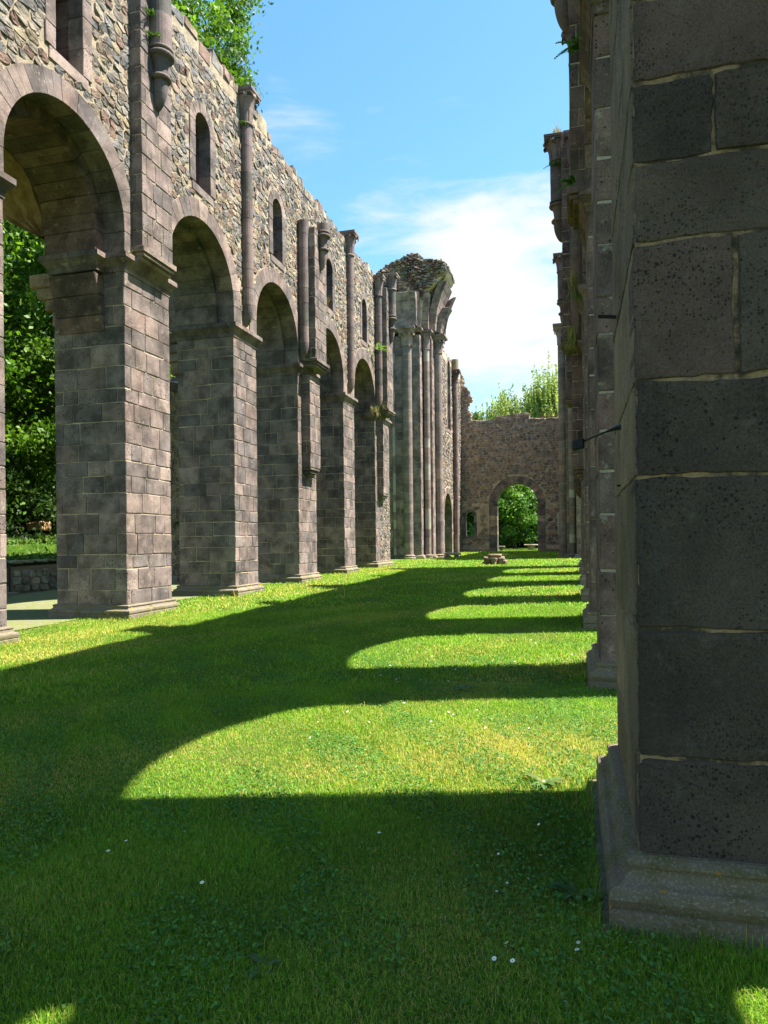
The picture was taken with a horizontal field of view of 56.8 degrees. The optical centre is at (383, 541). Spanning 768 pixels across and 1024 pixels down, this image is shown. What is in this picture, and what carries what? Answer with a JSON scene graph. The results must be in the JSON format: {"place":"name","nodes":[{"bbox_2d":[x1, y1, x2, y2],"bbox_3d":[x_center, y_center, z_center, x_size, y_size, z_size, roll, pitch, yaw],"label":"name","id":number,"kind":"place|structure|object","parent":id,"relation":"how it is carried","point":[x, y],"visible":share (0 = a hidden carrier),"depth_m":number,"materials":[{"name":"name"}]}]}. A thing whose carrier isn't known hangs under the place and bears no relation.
{"place":"outdoors","nodes":[
{"label":"outdoors","id":0,"kind":"place"},
{"bbox_2d":[6,527,56,564],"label":"slope","id":1,"kind":"structure","parent":0,"point":[26,548],"depth_m":23.66,"materials":[{"name":"plant"}]},
{"bbox_2d":[2,220,54,528],"bbox_3d":[-17.037,-6.443,22.853,12.004,15.549,11.917,-1,0,-16],"label":"maple tree","id":2,"kind":"object","parent":1,"relation":"on","point":[10,366],"visible":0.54,"depth_m":24.08,"materials":[{"name":"green plant"}]},
{"bbox_2d":[4,237,52,431],"bbox_3d":[-21.251,-10.831,30.651,15.497,19.831,21.650,-1,0,15],"label":"lime tree","id":3,"kind":"object","parent":1,"relation":"on","point":[28,358],"visible":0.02,"depth_m":32.94,"materials":[{"name":"green plant"}]},
{"bbox_2d":[5,447,56,564],"bbox_3d":[-13.775,-1.378,25.498,5.114,4.659,7.194,-1,0,37],"label":"hazel shrub","id":4,"kind":"object","parent":1,"relation":"on","point":[40,505],"visible":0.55,"depth_m":25.26,"materials":[{"name":"green plant"}]},
{"bbox_2d":[5,528,56,565],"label":"undergrowth","id":5,"kind":"object","parent":1,"relation":"on","point":[30,554],"visible":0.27,"depth_m":23.54,"materials":[{"name":"green plant"}]},
{"bbox_2d":[11,406,54,565],"bbox_3d":[-19.863,-2.902,31.237,10.093,10.197,18.389,-1,0,15],"label":"hazel shrub","id":6,"kind":"object","parent":1,"relation":"on","point":[27,417],"depth_m":34.05,"materials":[{"name":"green plant"}]},
{"bbox_2d":[26,521,50,536],"bbox_3d":[-12.868,-0.327,26.458,0.726,0.914,0.700,-1,0,15],"label":"stone fragment","id":7,"kind":"object","parent":1,"relation":"on","point":[36,525],"visible":0.54,"depth_m":26.23,"materials":[{"name":"beige stone"}]},
{"bbox_2d":[18,332,172,421],"bbox_3d":[-13.542,-8.042,39.653,12.581,14.928,13.988,-1,0,15],"label":"maple tree","id":8,"kind":"object","parent":1,"relation":"on","point":[170,376],"visible":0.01,"depth_m":35.95,"materials":[{"name":"green plant"}]},
{"bbox_2d":[39,0,273,244],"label":"oak tree","id":9,"kind":"object","parent":1,"relation":"on","point":[219,14],"visible":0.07,"depth_m":28.43,"materials":[{"name":"green plant"}]},
{"bbox_2d":[6,581,269,630],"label":"path","id":10,"kind":"structure","parent":0,"point":[26,610],"depth_m":16.71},
{"bbox_2d":[8,0,568,420],"label":"sky","id":11,"kind":"structure","parent":0,"point":[416,126],"materials":[{"name":"blue"}]},
{"bbox_2d":[0,550,767,1023],"bbox_3d":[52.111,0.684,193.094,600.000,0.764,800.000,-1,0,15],"label":"ground","id":12,"kind":"structure","parent":0,"point":[430,985],"depth_m":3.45,"materials":[{"name":"green plant"}]},
{"bbox_2d":[6,586,18,595],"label":"steps","id":13,"kind":"structure","parent":12,"relation":"on","point":[11,593],"depth_m":20.29,"materials":[{"name":"grey stone"}]},
{"bbox_2d":[6,562,10,591],"bbox_3d":[-11.693,0.735,20.817,1.788,1.975,0.056,-1,0,15],"label":"handrail","id":14,"kind":"object","parent":13,"relation":"on","point":[9,566],"visible":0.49,"depth_m":20.58,"materials":[{"name":"metal"}]},
{"bbox_2d":[6,559,57,593],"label":"retaining wall","id":15,"kind":"structure","parent":12,"relation":"on","point":[32,578],"depth_m":21.48,"materials":[{"name":"stone"}]},
{"bbox_2d":[2,218,170,566],"bbox_3d":[-14.399,-5.943,27.721,12.579,19.246,15.192,-1,0,-3],"label":"maple tree","id":16,"kind":"object","parent":12,"relation":"on","point":[35,438],"visible":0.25,"depth_m":25.62,"materials":[{"name":"green plant"}]},
{"bbox_2d":[169,376,179,581],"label":"ruined wall","id":17,"kind":"structure","parent":12,"relation":"on","point":[174,485],"depth_m":24.94,"materials":[{"name":"stone"}]},
{"bbox_2d":[0,0,399,644],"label":"arcade wall","id":18,"kind":"structure","parent":12,"relation":"on","point":[122,134],"depth_m":17.00,"materials":[{"name":"stone"}]},
{"bbox_2d":[44,0,91,91],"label":"window frame","id":19,"kind":"structure","parent":18,"relation":"in","point":[67,23],"depth_m":13.36,"materials":[{"name":"grey stone"}]},
{"bbox_2d":[141,6,154,16],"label":"fern","id":20,"kind":"object","parent":18,"relation":"attached to","point":[150,13],"visible":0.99,"depth_m":14.87,"materials":[{"name":"green plant"}]},
{"bbox_2d":[145,29,162,37],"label":"fern","id":21,"kind":"object","parent":18,"relation":"attached to","point":[150,33],"visible":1,"depth_m":14.91,"materials":[{"name":"green plant"}]},
{"bbox_2d":[189,100,215,206],"bbox_3d":[-5.319,-9.692,17.829,1.740,2.340,1.260,-1,0,15],"label":"window frame","id":22,"kind":"structure","parent":18,"relation":"in","point":[202,159],"depth_m":17.96,"materials":[{"name":"grey stone"}]},
{"bbox_2d":[268,189,285,271],"bbox_3d":[-4.130,-9.697,22.234,1.742,2.324,1.258,-1,0,15],"label":"window frame","id":23,"kind":"structure","parent":18,"relation":"in","point":[277,240],"depth_m":22.37,"materials":[{"name":"grey stone"}]},
{"bbox_2d":[325,252,334,317],"bbox_3d":[-2.876,-9.709,26.886,1.741,2.328,1.265,-1,0,15],"label":"window frame","id":24,"kind":"structure","parent":18,"relation":"in","point":[329,266],"depth_m":27.03,"materials":[{"name":"grey stone"}]},
{"bbox_2d":[360,292,368,348],"bbox_3d":[-1.685,-9.732,31.294,1.742,2.340,1.265,-1,0,15],"label":"window frame","id":25,"kind":"structure","parent":18,"relation":"in","point":[364,325],"depth_m":31.42,"materials":[{"name":"grey stone"}]},
{"bbox_2d":[376,342,389,352],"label":"fern","id":26,"kind":"object","parent":18,"relation":"attached to","point":[379,346],"visible":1,"depth_m":32.27,"materials":[{"name":"green plant"}]},
{"bbox_2d":[247,953,283,980],"bbox_3d":[-0.452,1.597,2.667,0.144,0.049,0.167,-1,0,-19],"label":"broadleaf weed","id":27,"kind":"object","parent":12,"relation":"on","point":[253,956],"visible":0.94,"depth_m":2.67,"materials":[{"name":"green plant"}]},
{"bbox_2d":[0,647,742,1023],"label":"clover","id":28,"kind":"object","parent":12,"relation":"on","point":[322,859],"visible":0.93,"depth_m":3.92,"materials":[{"name":"green plant"}]},
{"bbox_2d":[376,252,455,558],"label":"crossing pier","id":29,"kind":"structure","parent":12,"relation":"on","point":[424,304],"depth_m":43.23,"materials":[{"name":"stone"}]},
{"bbox_2d":[442,349,462,552],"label":"choir wall","id":30,"kind":"structure","parent":12,"relation":"on","point":[452,460],"depth_m":52.91,"materials":[{"name":"stone"}]},
{"bbox_2d":[446,357,450,434],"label":"window frame","id":31,"kind":"structure","parent":30,"relation":"in","point":[448,369],"depth_m":52.47,"materials":[{"name":"grey stone"}]},
{"bbox_2d":[444,552,460,557],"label":"stone bench","id":32,"kind":"object","parent":12,"relation":"on","point":[455,554],"visible":0.77,"depth_m":43.07,"materials":[{"name":"grey stone"}]},
{"bbox_2d":[453,684,476,690],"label":"broadleaf weed","id":33,"kind":"object","parent":12,"relation":"on","point":[462,687],"visible":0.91,"depth_m":7.62,"materials":[{"name":"green plant"}]},
{"bbox_2d":[471,410,484,420],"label":"ash tree","id":34,"kind":"object","parent":12,"relation":"on","point":[475,414],"visible":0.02,"depth_m":87.53,"materials":[{"name":"green plant"}]},
{"bbox_2d":[467,512,515,545],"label":"yew tree","id":35,"kind":"object","parent":12,"relation":"on","point":[470,519],"visible":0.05,"depth_m":77.28,"materials":[{"name":"green plant"}]},
{"bbox_2d":[482,554,507,564],"bbox_3d":[5.339,0.873,34.254,1.248,0.586,0.999,-1,0,15],"label":"stone fountain base","id":36,"kind":"object","parent":12,"relation":"on","point":[488,559],"visible":0.81,"depth_m":34.08,"materials":[{"name":"grey stone"}]},
{"bbox_2d":[472,382,524,420],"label":"birch tree","id":37,"kind":"object","parent":12,"relation":"on","point":[502,407],"visible":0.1,"depth_m":86.06,"materials":[{"name":"green plant"}]},
{"bbox_2d":[467,485,537,548],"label":"dogwood tree","id":38,"kind":"object","parent":12,"relation":"on","point":[517,516],"visible":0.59,"depth_m":68.61,"materials":[{"name":"green plant"}]},
{"bbox_2d":[459,374,559,551],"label":"gateway wall","id":39,"kind":"structure","parent":12,"relation":"on","point":[500,454],"depth_m":56.46,"materials":[{"name":"stone"}]},
{"bbox_2d":[462,509,476,538],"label":"window frame","id":40,"kind":"structure","parent":39,"relation":"in","point":[464,516],"depth_m":57.24,"materials":[{"name":"grey stone"}]},
{"bbox_2d":[539,411,557,418],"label":"grass tuft","id":41,"kind":"object","parent":39,"relation":"on","point":[543,416],"visible":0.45,"depth_m":56.07,"materials":[{"name":"green plant"}]},
{"bbox_2d":[499,485,537,547],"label":"yew tree","id":42,"kind":"object","parent":12,"relation":"on","point":[520,546],"visible":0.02,"depth_m":81.51,"materials":[{"name":"green plant"}]},
{"bbox_2d":[499,547,537,550],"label":"meadow grass","id":43,"kind":"structure","parent":12,"relation":"on","point":[518,549],"depth_m":63.17,"materials":[{"name":"green plant"}]},
{"bbox_2d":[524,544,537,549],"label":"stone table","id":44,"kind":"object","parent":12,"relation":"on","point":[530,546],"visible":0.81,"depth_m":60.49,"materials":[{"name":"grey stone"}]},
{"bbox_2d":[529,505,537,547],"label":"yew tree","id":45,"kind":"object","parent":12,"relation":"on","point":[535,541],"visible":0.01,"depth_m":77.60,"materials":[{"name":"green plant"}]},
{"bbox_2d":[521,351,557,417],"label":"birch tree","id":46,"kind":"object","parent":12,"relation":"on","point":[545,400],"visible":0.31,"depth_m":82.69,"materials":[{"name":"green plant"}]},
{"bbox_2d":[522,772,564,789],"bbox_3d":[1.037,1.578,4.644,0.301,0.076,0.261,-1,0,15],"label":"broadleaf weed","id":47,"kind":"object","parent":12,"relation":"on","point":[551,782],"visible":0.96,"depth_m":4.66,"materials":[{"name":"green plant"}]},
{"bbox_2d":[553,323,580,557],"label":"crossing pier","id":48,"kind":"structure","parent":12,"relation":"on","point":[570,519],"depth_m":42.35,"materials":[{"name":"grey stone"}]},
{"bbox_2d":[547,881,607,903],"bbox_3d":[0.858,1.577,3.188,0.220,0.061,0.223,-1,0,-21],"label":"broadleaf weed","id":49,"kind":"object","parent":12,"relation":"on","point":[560,885],"visible":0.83,"depth_m":3.19,"materials":[{"name":"green plant"}]},
{"bbox_2d":[543,0,767,959],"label":"arcade wall","id":50,"kind":"structure","parent":12,"relation":"on","point":[659,207],"depth_m":2.93,"materials":[{"name":"stone"}]},
{"bbox_2d":[543,160,560,168],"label":"fern","id":51,"kind":"object","parent":50,"relation":"attached to","point":[557,162],"visible":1,"depth_m":21.87,"materials":[{"name":"green plant"}]},
{"bbox_2d":[552,125,561,132],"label":"grass tuft","id":52,"kind":"object","parent":50,"relation":"on","point":[557,129],"visible":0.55,"depth_m":21.98,"materials":[{"name":"plant"}]},
{"bbox_2d":[554,29,579,59],"bbox_3d":[2.338,-6.189,8.825,0.387,0.131,0.510,-1,0,-42],"label":"fern","id":53,"kind":"object","parent":50,"relation":"attached to","point":[574,46],"visible":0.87,"depth_m":8.85,"materials":[{"name":"green plant"}]},
{"bbox_2d":[558,174,575,191],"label":"fern","id":54,"kind":"object","parent":50,"relation":"attached to","point":[569,182],"visible":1,"depth_m":12.02,"materials":[{"name":"green plant"}]},
{"bbox_2d":[565,322,578,356],"bbox_3d":[5.605,-6.084,21.284,0.685,1.034,0.792,-1,0,15],"label":"grass tuft","id":55,"kind":"object","parent":50,"relation":"attached to","point":[569,330],"visible":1,"depth_m":21.24,"materials":[{"name":"green plant"}]},
{"bbox_2d":[562,263,582,305],"bbox_3d":[4.486,-6.078,16.907,0.593,1.037,0.601,-1,0,-40],"label":"grass tuft","id":56,"kind":"object","parent":50,"relation":"on","point":[574,288],"visible":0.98,"depth_m":16.85,"materials":[{"name":"green plant"}]},
{"bbox_2d":[572,424,620,450],"bbox_3d":[1.202,-0.586,3.981,0.082,0.118,0.348,-1,0,-41],"label":"wall lamp","id":57,"kind":"object","parent":50,"relation":"attached to","point":[578,444],"visible":0.92,"depth_m":4.04,"materials":[{"name":"metal"}]},
{"bbox_2d":[598,315,615,318],"bbox_3d":[1.300,-1.301,4.099,0.123,0.037,0.022,-1,0,15],"label":"iron stub","id":58,"kind":"object","parent":50,"relation":"attached to","point":[607,316],"visible":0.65,"depth_m":4.09,"materials":[{"name":"metal"}]}
]}

